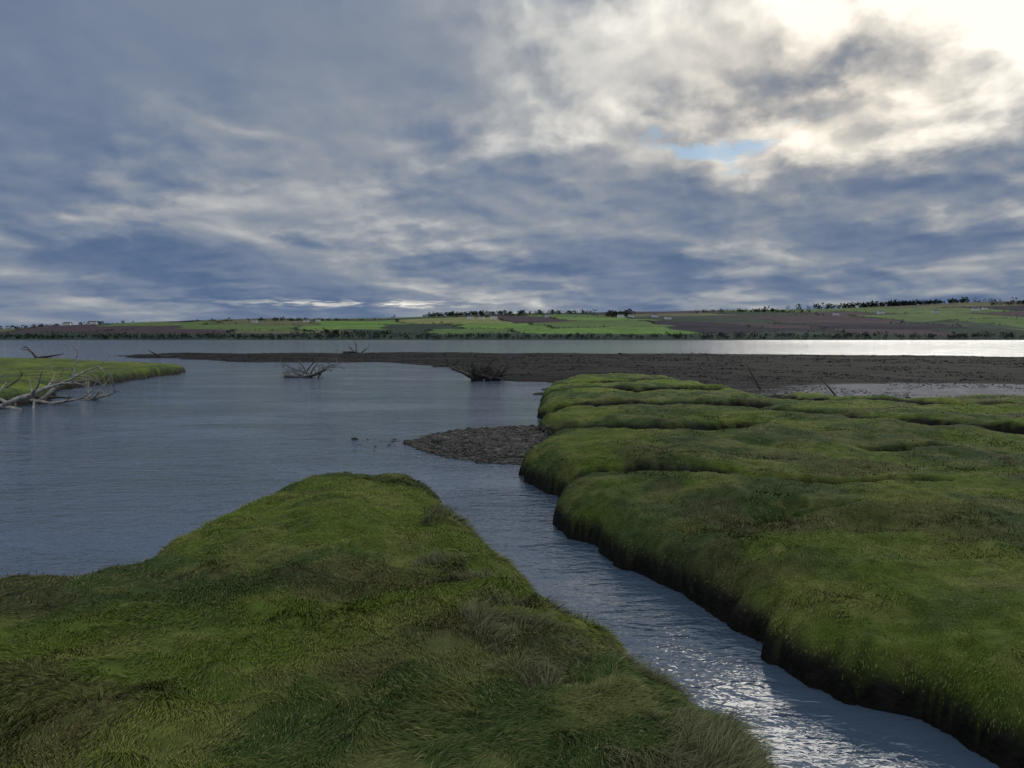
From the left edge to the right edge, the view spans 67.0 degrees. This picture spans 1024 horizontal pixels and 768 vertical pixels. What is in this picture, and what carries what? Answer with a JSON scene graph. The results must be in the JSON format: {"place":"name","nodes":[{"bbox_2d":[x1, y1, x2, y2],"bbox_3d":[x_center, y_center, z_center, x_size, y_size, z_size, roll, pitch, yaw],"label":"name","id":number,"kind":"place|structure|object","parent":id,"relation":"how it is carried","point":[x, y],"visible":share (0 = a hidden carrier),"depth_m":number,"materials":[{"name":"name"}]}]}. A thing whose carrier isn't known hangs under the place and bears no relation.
{"place":"outdoors","nodes":[
{"label":"outdoors","id":0,"kind":"place"},
{"bbox_2d":[0,352,1023,767],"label":"salt marsh ground","id":1,"kind":"structure","parent":0,"point":[998,742],"depth_m":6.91,"materials":[{"name":"green plant"}]},
{"bbox_2d":[273,348,344,377],"bbox_3d":[-13.273,-1.098,50.758,4.687,2.488,3.139,-1,3,-15],"label":"dead tree snag","id":2,"kind":"object","parent":1,"relation":"on","point":[318,372],"visible":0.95,"depth_m":50.06,"materials":[{"name":"grey wood"}]},
{"bbox_2d":[351,420,556,464],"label":"gravel bar stones","id":3,"kind":"object","parent":1,"relation":"on","point":[508,442],"visible":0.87,"depth_m":17.79,"materials":[{"name":"grey gravel"}]},
{"bbox_2d":[443,354,513,380],"bbox_3d":[-2.007,-1.068,46.428,4.234,1.987,2.392,0,3,0],"label":"tree root mass","id":4,"kind":"object","parent":1,"relation":"on","point":[481,373],"visible":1,"depth_m":46.24,"materials":[{"name":"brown wood"}]},
{"bbox_2d":[50,352,1023,403],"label":"shingle","id":5,"kind":"object","parent":1,"relation":"on","point":[777,378],"visible":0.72,"depth_m":63.69,"materials":[{"name":"gravel"}]},
{"bbox_2d":[745,362,761,389],"bbox_3d":[10.668,-0.304,34.120,0.783,1.347,0.114,1,3,13],"label":"driftwood post","id":6,"kind":"object","parent":5,"relation":"on","point":[757,384],"visible":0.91,"depth_m":34.09,"materials":[{"name":"grey wood"}]},
{"bbox_2d":[819,377,836,395],"bbox_3d":[12.011,0.224,28.667,1.350,1.013,0.129,0,3,0],"label":"driftwood post","id":7,"kind":"object","parent":5,"relation":"on","point":[832,391],"visible":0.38,"depth_m":28.67,"materials":[{"name":"grey wood"}]},
{"bbox_2d":[397,502,821,767],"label":"tussock grass","id":8,"kind":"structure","parent":1,"relation":"on","point":[719,736],"depth_m":4.05,"materials":[{"name":"green plant"}]},
{"bbox_2d":[0,340,1023,767],"bbox_3d":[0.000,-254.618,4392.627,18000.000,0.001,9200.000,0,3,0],"label":"estuary water","id":9,"kind":"structure","parent":0,"point":[136,470],"depth_m":14.70,"materials":[{"name":"blue liquid"}]},
{"bbox_2d":[5,369,72,398],"bbox_3d":[-18.644,0.853,30.204,2.467,2.940,1.638,2,4,27],"label":"driftwood branch","id":10,"kind":"object","parent":9,"relation":"in","point":[49,397],"visible":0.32,"depth_m":30.21,"materials":[{"name":"grey wood"}]},
{"bbox_2d":[20,346,61,357],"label":"driftwood log","id":11,"kind":"object","parent":9,"relation":"in","point":[35,356],"visible":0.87,"depth_m":100.80,"materials":[{"name":"grey wood"}]},
{"bbox_2d":[0,342,103,408],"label":"driftwood branch","id":12,"kind":"object","parent":9,"relation":"in","point":[10,403],"visible":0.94,"depth_m":28.11,"materials":[{"name":"grey wood"}]},
{"bbox_2d":[0,355,110,403],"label":"driftwood branch","id":13,"kind":"object","parent":9,"relation":"on","point":[42,399],"visible":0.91,"depth_m":29.70,"materials":[{"name":"grey wood"}]},
{"bbox_2d":[80,367,120,399],"bbox_3d":[-16.726,-0.004,31.606,1.707,1.471,0.680,1,3,14],"label":"driftwood branch","id":14,"kind":"object","parent":9,"relation":"in","point":[98,397],"visible":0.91,"depth_m":31.54,"materials":[{"name":"grey wood"}]},
{"bbox_2d":[148,350,182,356],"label":"driftwood log","id":15,"kind":"object","parent":9,"relation":"in","point":[164,356],"visible":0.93,"depth_m":103.87,"materials":[{"name":"grey wood"}]},
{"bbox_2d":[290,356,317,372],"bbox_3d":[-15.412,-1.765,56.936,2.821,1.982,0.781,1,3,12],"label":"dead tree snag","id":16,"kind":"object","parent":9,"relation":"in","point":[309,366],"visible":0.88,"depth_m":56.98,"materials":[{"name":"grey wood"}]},
{"bbox_2d":[343,337,368,352],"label":"driftwood log","id":17,"kind":"object","parent":9,"relation":"in","point":[352,351],"visible":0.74,"depth_m":125.71,"materials":[{"name":"grey wood"}]},
{"bbox_2d":[0,301,1023,339],"bbox_3d":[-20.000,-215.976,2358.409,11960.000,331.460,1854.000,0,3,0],"label":"hills","id":18,"kind":"structure","parent":0,"point":[716,322],"depth_m":1886.70,"materials":[{"name":"green plant"}]},
{"bbox_2d":[0,297,1023,338],"bbox_3d":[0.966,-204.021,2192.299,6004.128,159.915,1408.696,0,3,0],"label":"distant trees","id":19,"kind":"object","parent":18,"relation":"on","point":[630,311],"visible":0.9,"depth_m":1639.89,"materials":[{"name":"green plant"}]},
{"bbox_2d":[0,0,1023,328],"label":"sky","id":20,"kind":"structure","parent":0,"point":[161,160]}
]}

